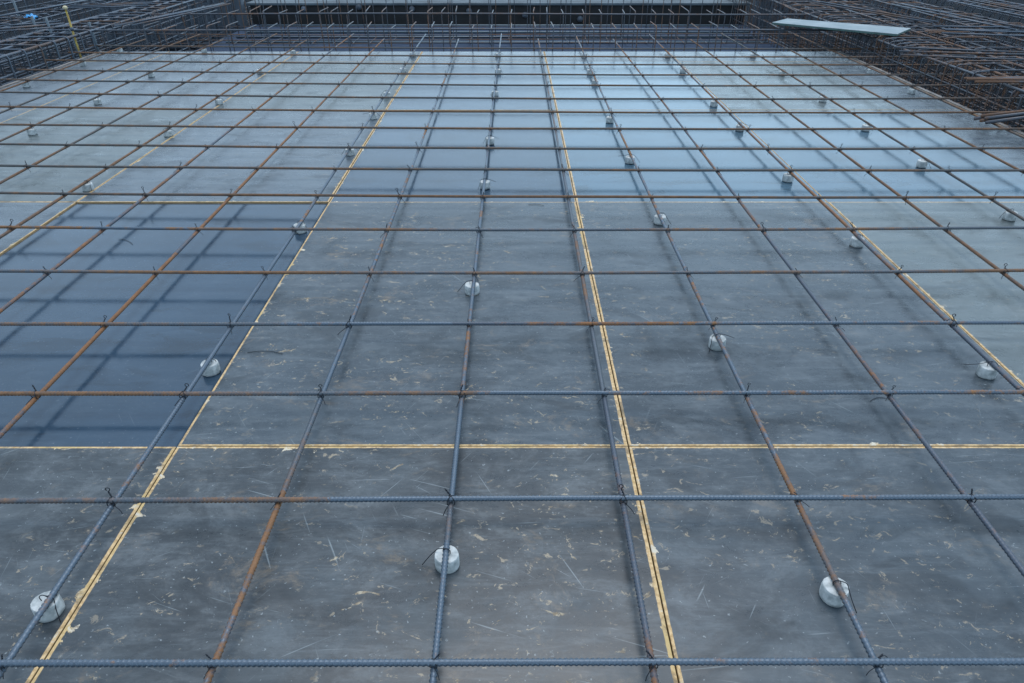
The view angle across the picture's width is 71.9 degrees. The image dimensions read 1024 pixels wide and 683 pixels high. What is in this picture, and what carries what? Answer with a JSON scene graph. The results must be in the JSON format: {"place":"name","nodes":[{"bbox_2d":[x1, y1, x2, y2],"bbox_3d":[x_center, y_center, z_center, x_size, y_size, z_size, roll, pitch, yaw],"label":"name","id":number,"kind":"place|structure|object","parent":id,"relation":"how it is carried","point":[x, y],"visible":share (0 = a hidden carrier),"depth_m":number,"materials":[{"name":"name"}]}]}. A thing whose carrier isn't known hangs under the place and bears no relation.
{"place":"outdoors","nodes":[
{"label":"outdoors","id":0,"kind":"place"},
{"bbox_2d":[0,110,29,122],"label":"formwork panel","id":1,"kind":"object","parent":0,"point":[7,115],"visible":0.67,"depth_m":4.82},
{"bbox_2d":[0,202,75,255],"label":"formwork panel","id":2,"kind":"object","parent":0,"point":[17,212],"visible":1,"depth_m":3.23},
{"bbox_2d":[0,62,143,109],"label":"formwork panel","id":3,"kind":"object","parent":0,"point":[13,99],"visible":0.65,"depth_m":5.63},
{"bbox_2d":[0,447,175,682],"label":"formwork panel","id":4,"kind":"object","parent":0,"point":[40,544],"visible":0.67,"depth_m":1.62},
{"bbox_2d":[30,591,64,622],"bbox_3d":[-0.929,0.526,1.404,0.054,0.051,0.064,-9,33,-15],"label":"concrete spacer","id":5,"kind":"object","parent":4,"relation":"on","point":[55,609],"visible":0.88,"depth_m":1.40,"materials":[{"name":"grey concrete"}]},
{"bbox_2d":[0,34,200,113],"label":"rebar","id":6,"kind":"object","parent":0,"point":[8,109],"visible":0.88,"depth_m":5.66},
{"bbox_2d":[0,110,211,203],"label":"formwork panel","id":7,"kind":"object","parent":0,"point":[43,179],"visible":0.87,"depth_m":4.16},
{"bbox_2d":[77,52,166,61],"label":"formwork panel","id":8,"kind":"object","parent":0,"point":[122,57],"visible":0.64,"depth_m":6.67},
{"label":"concrete spacer","id":9,"kind":"object","parent":8,"relation":"on","visible":0},
{"bbox_2d":[0,39,145,90],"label":"rebar","id":10,"kind":"object","parent":9,"relation":"on","point":[66,67],"visible":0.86,"depth_m":6.00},
{"bbox_2d":[33,61,282,109],"bbox_3d":[-2.728,-2.080,5.696,1.256,0.018,1.797,0,32,0],"label":"formwork panel","id":11,"kind":"object","parent":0,"point":[133,101],"visible":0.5,"depth_m":5.53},
{"bbox_2d":[215,97,225,104],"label":"concrete spacer","id":12,"kind":"object","parent":11,"relation":"on","point":[219,101],"visible":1,"depth_m":5.04,"materials":[{"name":"grey concrete"}]},
{"bbox_2d":[0,39,308,238],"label":"rebar","id":13,"kind":"object","parent":12,"relation":"on","point":[21,223],"visible":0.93,"depth_m":3.78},
{"bbox_2d":[0,204,327,447],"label":"formwork panel","id":14,"kind":"object","parent":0,"point":[141,358],"visible":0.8,"depth_m":2.50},
{"bbox_2d":[200,359,220,376],"bbox_3d":[-0.925,0.072,2.153,0.053,0.051,0.053,-15,35,-22],"label":"concrete spacer","id":15,"kind":"object","parent":14,"relation":"on","point":[213,368],"visible":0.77,"depth_m":2.14,"materials":[{"name":"grey concrete"}]},
{"bbox_2d":[149,52,296,61],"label":"formwork panel","id":16,"kind":"object","parent":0,"point":[163,57],"visible":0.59,"depth_m":6.63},
{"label":"concrete spacer","id":17,"kind":"object","parent":16,"relation":"on","visible":0},
{"bbox_2d":[0,39,223,141],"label":"rebar","id":18,"kind":"object","parent":17,"relation":"on","point":[27,128],"visible":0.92,"depth_m":5.02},
{"bbox_2d":[77,110,384,203],"bbox_3d":[-1.492,-1.135,4.163,1.210,0.018,1.798,0,32,0],"label":"formwork panel","id":19,"kind":"object","parent":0,"point":[260,181],"visible":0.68,"depth_m":3.93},
{"bbox_2d":[365,112,379,119],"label":"concrete spacer","id":20,"kind":"object","parent":19,"relation":"on","point":[374,117],"visible":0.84,"depth_m":4.69,"materials":[{"name":"grey concrete"}]},
{"bbox_2d":[0,34,425,678],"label":"rebar","id":21,"kind":"object","parent":20,"relation":"on","point":[24,636],"visible":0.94,"depth_m":1.77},
{"bbox_2d":[216,61,415,109],"bbox_3d":[-1.492,-2.081,5.696,1.210,0.018,1.797,0,32,0],"label":"formwork panel","id":22,"kind":"object","parent":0,"point":[307,103],"visible":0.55,"depth_m":5.50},
{"bbox_2d":[284,52,421,61],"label":"formwork panel","id":23,"kind":"object","parent":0,"point":[339,58],"visible":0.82,"depth_m":6.62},
{"bbox_2d":[31,447,677,682],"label":"formwork panel","id":24,"kind":"object","parent":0,"point":[524,580],"visible":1,"depth_m":1.50,"materials":[{"name":"wood"}]},
{"bbox_2d":[422,545,459,573],"bbox_3d":[-0.151,0.463,1.505,0.073,0.051,0.054,-18,36,-27],"label":"concrete spacer","id":25,"kind":"object","parent":24,"relation":"on","point":[453,562],"visible":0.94,"depth_m":1.50,"materials":[{"name":"grey concrete"}]},
{"bbox_2d":[429,33,501,682],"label":"rebar","id":26,"kind":"object","parent":25,"relation":"on","point":[440,607],"visible":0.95,"depth_m":1.74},
{"bbox_2d":[0,102,1005,116],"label":"rebar","id":27,"kind":"object","parent":26,"relation":"on","point":[672,112],"visible":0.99,"depth_m":4.65,"materials":[{"name":"black metal"}]},
{"bbox_2d":[0,161,1023,175],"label":"rebar","id":28,"kind":"object","parent":26,"relation":"on","point":[637,170],"visible":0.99,"depth_m":3.63,"materials":[{"name":"black metal"}]},
{"bbox_2d":[0,33,276,183],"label":"rebar","id":29,"kind":"object","parent":28,"relation":"attached to","point":[63,148],"visible":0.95,"depth_m":4.43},
{"bbox_2d":[0,91,1023,102],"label":"rebar","id":30,"kind":"object","parent":26,"relation":"on","point":[492,97],"visible":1,"depth_m":4.98,"materials":[{"name":"black metal"}]},
{"bbox_2d":[0,77,1023,89],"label":"rebar","id":31,"kind":"object","parent":26,"relation":"on","point":[494,84],"visible":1,"depth_m":5.35,"materials":[{"name":"black metal"}]},
{"bbox_2d":[0,121,1023,133],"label":"rebar","id":32,"kind":"object","parent":26,"relation":"on","point":[362,127],"visible":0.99,"depth_m":4.30,"materials":[{"name":"black metal"}]},
{"bbox_2d":[0,383,1023,405],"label":"rebar","id":33,"kind":"object","parent":26,"relation":"on","point":[35,393],"visible":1,"depth_m":1.96,"materials":[{"name":"grey metal"}]},
{"bbox_2d":[0,313,1023,333],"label":"rebar","id":34,"kind":"object","parent":26,"relation":"on","point":[954,322],"visible":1,"depth_m":2.29,"materials":[{"name":"grey metal"}]},
{"bbox_2d":[0,39,383,438],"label":"rebar","id":35,"kind":"object","parent":34,"relation":"attached to","point":[22,412],"visible":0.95,"depth_m":2.50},
{"bbox_2d":[0,651,1023,680],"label":"rebar","id":36,"kind":"object","parent":26,"relation":"on","point":[473,662],"visible":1,"depth_m":1.26,"materials":[{"name":"black metal"}]},
{"bbox_2d":[0,141,1023,153],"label":"rebar","id":37,"kind":"object","parent":26,"relation":"on","point":[486,148],"visible":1,"depth_m":3.95,"materials":[{"name":"black metal"}]},
{"bbox_2d":[0,484,1023,515],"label":"rebar","id":38,"kind":"object","parent":26,"relation":"on","point":[623,497],"visible":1,"depth_m":1.61,"materials":[{"name":"grey metal"}]},
{"bbox_2d":[203,38,458,682],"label":"rebar","id":39,"kind":"object","parent":38,"relation":"attached to","point":[238,604],"visible":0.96,"depth_m":1.74,"materials":[{"name":"brown metal"}]},
{"bbox_2d":[89,45,974,49],"bbox_3d":[0.157,-2.812,6.760,8.557,0.018,0.095,1,32,1],"label":"rebar","id":40,"kind":"object","parent":39,"relation":"on","point":[516,48],"visible":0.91,"depth_m":6.72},
{"bbox_2d":[0,186,1023,204],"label":"rebar","id":41,"kind":"object","parent":26,"relation":"on","point":[483,196],"visible":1,"depth_m":3.29,"materials":[{"name":"black metal"}]},
{"bbox_2d":[16,66,1021,77],"bbox_3d":[0.462,-2.177,5.728,9.168,0.054,0.158,1,32,1],"label":"rebar","id":42,"kind":"object","parent":26,"relation":"on","point":[445,73],"visible":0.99,"depth_m":5.69,"materials":[{"name":"black metal"}]},
{"bbox_2d":[0,33,353,313],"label":"rebar","id":43,"kind":"object","parent":42,"relation":"attached to","point":[45,275],"visible":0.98,"depth_m":3.16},
{"bbox_2d":[537,38,658,682],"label":"rebar","id":44,"kind":"object","parent":42,"relation":"attached to","point":[641,607],"visible":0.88,"depth_m":1.75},
{"bbox_2d":[0,219,1023,237],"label":"rebar","id":45,"kind":"object","parent":44,"relation":"on","point":[476,229],"visible":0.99,"depth_m":2.96,"materials":[{"name":"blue metal"}]},
{"bbox_2d":[612,39,1023,576],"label":"rebar","id":46,"kind":"object","parent":42,"relation":"attached to","point":[974,507],"visible":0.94,"depth_m":2.01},
{"bbox_2d":[649,34,1023,395],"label":"rebar","id":47,"kind":"object","parent":42,"relation":"attached to","point":[1011,381],"visible":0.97,"depth_m":2.69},
{"bbox_2d":[46,59,991,67],"bbox_3d":[0.011,-2.397,6.086,8.267,0.054,0.126,1,32,1],"label":"rebar","id":48,"kind":"object","parent":47,"relation":"on","point":[405,64],"visible":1,"depth_m":6.05,"materials":[{"name":"black metal"}]},
{"bbox_2d":[690,39,1023,290],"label":"rebar","id":49,"kind":"object","parent":42,"relation":"attached to","point":[985,260],"visible":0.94,"depth_m":3.35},
{"bbox_2d":[720,33,1023,220],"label":"rebar","id":50,"kind":"object","parent":42,"relation":"attached to","point":[949,173],"visible":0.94,"depth_m":4.03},
{"bbox_2d":[768,38,1023,173],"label":"rebar","id":51,"kind":"object","parent":42,"relation":"attached to","point":[962,140],"visible":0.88,"depth_m":4.56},
{"bbox_2d":[68,51,998,59],"bbox_3d":[0.210,-2.592,6.404,8.666,0.053,0.130,1,32,1],"label":"rebar","id":52,"kind":"object","parent":26,"relation":"on","point":[630,57],"visible":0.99,"depth_m":6.37,"materials":[{"name":"black metal"}]},
{"bbox_2d":[178,202,627,446],"bbox_3d":[-0.290,-0.190,2.631,1.186,0.018,1.798,0,32,0],"label":"formwork panel","id":53,"kind":"object","parent":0,"point":[500,358],"visible":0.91,"depth_m":2.29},
{"bbox_2d":[458,280,478,295],"bbox_3d":[-0.159,-0.202,2.584,0.071,0.051,0.058,18,36,27],"label":"concrete spacer","id":54,"kind":"object","parent":53,"relation":"on","point":[468,288],"visible":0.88,"depth_m":2.57,"materials":[{"name":"grey concrete"}]},
{"bbox_2d":[330,110,575,201],"bbox_3d":[-0.290,-1.133,4.165,1.186,0.018,1.798,0,32,0],"label":"formwork panel","id":55,"kind":"object","parent":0,"point":[421,182],"visible":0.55,"depth_m":3.96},
{"bbox_2d":[387,62,555,109],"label":"formwork panel","id":56,"kind":"object","parent":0,"point":[467,91],"visible":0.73,"depth_m":5.47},
{"bbox_2d":[417,52,545,61],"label":"formwork panel","id":57,"kind":"object","parent":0,"point":[480,59],"visible":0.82,"depth_m":6.62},
{"bbox_2d":[195,24,793,50],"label":"pit floor","id":58,"kind":"structure","parent":0,"point":[558,45],"depth_m":9.04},
{"bbox_2d":[202,0,791,35],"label":"starter bar row","id":59,"kind":"object","parent":58,"relation":"on","point":[364,26],"visible":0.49,"depth_m":9.54,"materials":[{"name":"metal"}]},
{"bbox_2d":[226,41,767,42],"bbox_3d":[-0.200,-3.859,9.104,7.000,0.029,0.048,0,32,0],"label":"pit floor bar","id":60,"kind":"object","parent":58,"relation":"on","point":[479,41],"visible":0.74,"depth_m":9.09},
{"bbox_2d":[236,36,759,37],"bbox_3d":[-0.200,-4.073,9.450,7.000,0.029,0.048,0,32,0],"label":"pit floor bar","id":61,"kind":"object","parent":58,"relation":"on","point":[490,37],"visible":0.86,"depth_m":9.44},
{"bbox_2d":[42,6,955,76],"bbox_3d":[-0.068,-3.274,7.665,9.075,0.506,1.587,0,32,0],"label":"rebar cage","id":62,"kind":"object","parent":58,"relation":"on","point":[456,28],"visible":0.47,"depth_m":7.89,"materials":[{"name":"metal"}]},
{"bbox_2d":[113,3,230,26],"bbox_3d":[-3.505,-3.413,7.351,0.172,0.045,1.768,9,33,14],"label":"rebar bundle","id":63,"kind":"object","parent":62,"relation":"on","point":[183,12],"visible":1,"depth_m":7.27,"materials":[{"name":"metal"}]},
{"bbox_2d":[812,0,938,22],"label":"rebar bundle","id":64,"kind":"object","parent":62,"relation":"on","point":[874,11],"visible":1,"depth_m":7.27,"materials":[{"name":"metal"}]},
{"bbox_2d":[247,31,750,32],"bbox_3d":[-0.200,-4.299,9.817,7.000,0.029,0.048,0,32,0],"label":"pit floor bar","id":65,"kind":"object","parent":58,"relation":"on","point":[498,31],"visible":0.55,"depth_m":9.81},
{"bbox_2d":[261,24,737,25],"bbox_3d":[-0.200,-4.644,10.375,7.000,0.029,0.048,0,32,0],"label":"pit floor bar","id":66,"kind":"object","parent":58,"relation":"on","point":[500,24],"visible":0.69,"depth_m":10.37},
{"bbox_2d":[160,0,867,43],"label":"rebar cage","id":67,"kind":"object","parent":58,"relation":"on","point":[530,39],"visible":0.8,"depth_m":9.13,"materials":[{"name":"metal"}]},
{"bbox_2d":[731,0,1023,132],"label":"rebar cage","id":68,"kind":"object","parent":58,"relation":"on","point":[841,16],"visible":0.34,"depth_m":6.33,"materials":[{"name":"metal"}]},
{"bbox_2d":[772,18,910,35],"bbox_3d":[3.115,-3.007,6.734,1.149,0.018,0.466,23,39,33],"label":"pale board","id":69,"kind":"object","parent":68,"relation":"on","point":[872,29],"visible":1,"depth_m":6.66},
{"bbox_2d":[894,46,1023,60],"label":"rebar bundle","id":70,"kind":"object","parent":68,"relation":"on","point":[1010,53],"visible":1,"depth_m":5.51,"materials":[{"name":"metal"}]},
{"bbox_2d":[964,77,1023,82],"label":"rebar bundle","id":71,"kind":"object","parent":68,"relation":"on","point":[996,79],"visible":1,"depth_m":4.68,"materials":[{"name":"metal"}]},
{"bbox_2d":[246,0,749,4],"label":"deck","id":72,"kind":"structure","parent":0,"point":[503,2],"depth_m":10.50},
{"bbox_2d":[0,0,1023,130],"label":"ground","id":73,"kind":"structure","parent":0,"point":[31,2],"depth_m":12.00,"materials":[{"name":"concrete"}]},
{"bbox_2d":[0,0,111,77],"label":"rebar cage","id":74,"kind":"object","parent":73,"relation":"on","point":[35,5],"visible":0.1,"depth_m":9.19,"materials":[{"name":"metal"}]},
{"bbox_2d":[0,0,183,82],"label":"rebar cage","id":75,"kind":"object","parent":73,"relation":"on","point":[37,13],"visible":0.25,"depth_m":8.01,"materials":[{"name":"metal"}]},
{"bbox_2d":[0,0,90,16],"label":"rebar bundle","id":76,"kind":"object","parent":75,"relation":"on","point":[31,10],"visible":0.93,"depth_m":7.50,"materials":[{"name":"metal"}]},
{"bbox_2d":[68,2,152,8],"bbox_3d":[-4.462,-3.734,7.835,0.848,0.027,0.276,-13,34,-19],"label":"rebar bundle","id":77,"kind":"object","parent":75,"relation":"on","point":[102,5],"visible":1,"depth_m":7.80,"materials":[{"name":"metal"}]},
{"bbox_2d":[0,0,251,85],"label":"rebar cage","id":78,"kind":"object","parent":73,"relation":"on","point":[43,38],"visible":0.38,"depth_m":7.32,"materials":[{"name":"metal"}]},
{"bbox_2d":[0,20,72,31],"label":"rebar bundle","id":79,"kind":"object","parent":78,"relation":"on","point":[17,26],"visible":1,"depth_m":6.61,"materials":[{"name":"metal"}]},
{"bbox_2d":[62,6,81,57],"bbox_3d":[-4.113,-2.686,6.724,0.061,0.931,0.042,28,41,37],"label":"yellow rod","id":80,"kind":"object","parent":78,"relation":"attached to","point":[65,8],"visible":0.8,"depth_m":6.56,"materials":[{"name":"plastic"}]},
{"bbox_2d":[96,0,247,47],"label":"rebar cage","id":81,"kind":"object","parent":73,"relation":"on","point":[238,17],"depth_m":10.46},
{"bbox_2d":[106,51,831,51],"bbox_3d":[-0.415,-2.577,7.078,7.150,0.616,0.026,0,32,0],"label":"side form","id":82,"kind":"object","parent":73,"relation":"on","point":[479,51],"visible":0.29,"depth_m":6.92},
{"bbox_2d":[250,5,745,23],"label":"form wall","id":83,"kind":"structure","parent":73,"relation":"on","point":[484,18],"depth_m":10.54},
{"bbox_2d":[749,0,923,47],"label":"rebar cage","id":84,"kind":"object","parent":73,"relation":"on","point":[761,6],"depth_m":10.43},
{"bbox_2d":[771,0,1023,127],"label":"rebar cage","id":85,"kind":"object","parent":73,"relation":"on","point":[939,32],"visible":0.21,"depth_m":6.73,"materials":[{"name":"metal"}]},
{"bbox_2d":[933,25,1023,36],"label":"rebar bundle","id":86,"kind":"object","parent":85,"relation":"on","point":[988,30],"visible":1,"depth_m":6.20,"materials":[{"name":"metal"}]},
{"bbox_2d":[815,0,1023,131],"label":"rebar cage","id":87,"kind":"object","parent":73,"relation":"on","point":[958,21],"visible":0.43,"depth_m":7.58,"materials":[{"name":"metal"}]},
{"bbox_2d":[890,1,1023,29],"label":"rebar bundle","id":88,"kind":"object","parent":87,"relation":"on","point":[895,3],"visible":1,"depth_m":6.90,"materials":[{"name":"metal"}]},
{"bbox_2d":[868,0,1023,96],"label":"rebar cage","id":89,"kind":"object","parent":73,"relation":"on","point":[983,8],"visible":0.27,"depth_m":8.39,"materials":[{"name":"metal"}]},
{"bbox_2d":[960,0,1023,12],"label":"rebar bundle","id":90,"kind":"object","parent":89,"relation":"on","point":[1001,5],"visible":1,"depth_m":7.51,"materials":[{"name":"metal"}]},
{"bbox_2d":[544,52,673,60],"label":"formwork panel","id":91,"kind":"object","parent":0,"point":[603,54],"visible":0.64,"depth_m":6.71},
{"bbox_2d":[546,61,728,110],"bbox_3d":[0.908,-2.081,5.696,1.206,0.018,1.797,0,32,0],"label":"formwork panel","id":92,"kind":"object","parent":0,"point":[619,92],"visible":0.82,"depth_m":5.50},
{"bbox_2d":[557,110,825,204],"bbox_3d":[0.908,-1.134,4.164,1.206,0.018,1.798,0,32,0],"label":"formwork panel","id":93,"kind":"object","parent":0,"point":[675,183],"visible":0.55,"depth_m":3.97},
{"bbox_2d":[623,154,638,163],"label":"concrete spacer","id":94,"kind":"object","parent":93,"relation":"on","point":[628,159],"visible":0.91,"depth_m":3.88,"materials":[{"name":"grey concrete"}]},
{"bbox_2d":[576,36,888,682],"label":"rebar","id":95,"kind":"object","parent":94,"relation":"on","point":[845,600],"visible":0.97,"depth_m":1.74,"materials":[{"name":"metal"}]},
{"bbox_2d":[0,263,1023,281],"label":"rebar","id":96,"kind":"object","parent":95,"relation":"on","point":[580,273],"visible":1,"depth_m":2.61,"materials":[{"name":"black metal"}]},
{"bbox_2d":[669,52,809,61],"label":"formwork panel","id":97,"kind":"object","parent":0,"point":[736,59],"visible":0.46,"depth_m":6.58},
{"bbox_2d":[679,62,900,109],"bbox_3d":[2.116,-2.080,5.696,1.204,0.018,1.797,0,32,0],"label":"formwork panel","id":98,"kind":"object","parent":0,"point":[798,92],"visible":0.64,"depth_m":5.47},
{"bbox_2d":[577,202,1023,448],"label":"formwork panel","id":99,"kind":"object","parent":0,"point":[772,357],"visible":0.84,"depth_m":2.31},
{"bbox_2d":[708,333,733,351],"bbox_3d":[0.663,-0.003,2.262,0.097,0.051,0.058,-6,32,-10],"label":"concrete spacer","id":100,"kind":"object","parent":99,"relation":"on","point":[713,344],"visible":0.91,"depth_m":2.25,"materials":[{"name":"grey concrete"}]},
{"bbox_2d":[850,234,864,247],"bbox_3d":[1.437,-0.424,2.943,0.053,0.051,0.054,21,38,31],"label":"concrete spacer","id":101,"kind":"object","parent":99,"relation":"on","point":[855,242],"visible":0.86,"depth_m":2.93,"materials":[{"name":"grey concrete"}]},
{"bbox_2d":[964,361,998,379],"bbox_3d":[1.425,0.078,2.130,0.110,0.051,0.059,20,37,29],"label":"concrete spacer","id":102,"kind":"object","parent":99,"relation":"on","point":[986,370],"visible":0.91,"depth_m":2.12,"materials":[{"name":"grey concrete"}]},
{"bbox_2d":[797,52,853,60],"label":"formwork panel","id":103,"kind":"object","parent":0,"point":[821,54],"visible":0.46,"depth_m":6.71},
{"bbox_2d":[629,447,1023,682],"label":"formwork panel","id":104,"kind":"object","parent":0,"point":[920,578],"visible":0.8,"depth_m":1.53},
{"bbox_2d":[819,576,856,612],"bbox_3d":[0.666,0.506,1.436,0.073,0.051,0.053,13,34,20],"label":"concrete spacer","id":105,"kind":"object","parent":104,"relation":"on","point":[828,594],"visible":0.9,"depth_m":1.43,"materials":[{"name":"grey concrete"}]},
{"bbox_2d":[730,110,1023,201],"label":"formwork panel","id":106,"kind":"object","parent":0,"point":[902,183],"visible":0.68,"depth_m":3.98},
{"bbox_2d":[814,61,964,109],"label":"formwork panel","id":107,"kind":"object","parent":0,"point":[906,104],"visible":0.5,"depth_m":5.50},
{"bbox_2d":[903,87,919,93],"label":"concrete spacer","id":108,"kind":"object","parent":107,"relation":"on","point":[911,91],"visible":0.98,"depth_m":5.32,"materials":[{"name":"grey concrete"}]},
{"bbox_2d":[794,34,1023,138],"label":"rebar","id":109,"kind":"object","parent":108,"relation":"on","point":[995,124],"visible":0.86,"depth_m":5.26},
{"bbox_2d":[974,110,1023,123],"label":"rebar bundle","id":110,"kind":"object","parent":109,"relation":"on","point":[997,117],"visible":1,"depth_m":4.42,"materials":[{"name":"metal"}]},
{"bbox_2d":[828,202,1023,386],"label":"formwork panel","id":111,"kind":"object","parent":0,"point":[985,296],"visible":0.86,"depth_m":2.87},
{"bbox_2d":[908,110,1023,168],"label":"formwork panel","id":112,"kind":"object","parent":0,"point":[996,138],"visible":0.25,"depth_m":4.39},
{"bbox_3d":[3.181,-0.536,3.814,0.030,0.568,7.655,0,32,0],"label":"side form","id":113,"kind":"object","parent":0,"visible":0},
{"bbox_2d":[837,51,1023,135],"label":"edge batten","id":114,"kind":"object","parent":113,"relation":"on","point":[949,101],"visible":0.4,"depth_m":5.37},
{"bbox_3d":[-4.018,-0.536,3.814,0.044,0.568,7.655,0,32,0],"label":"side form","id":115,"kind":"object","parent":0,"visible":0},
{"bbox_2d":[0,51,103,88],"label":"edge batten","id":116,"kind":"object","parent":115,"relation":"on","point":[28,77],"visible":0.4,"depth_m":6.03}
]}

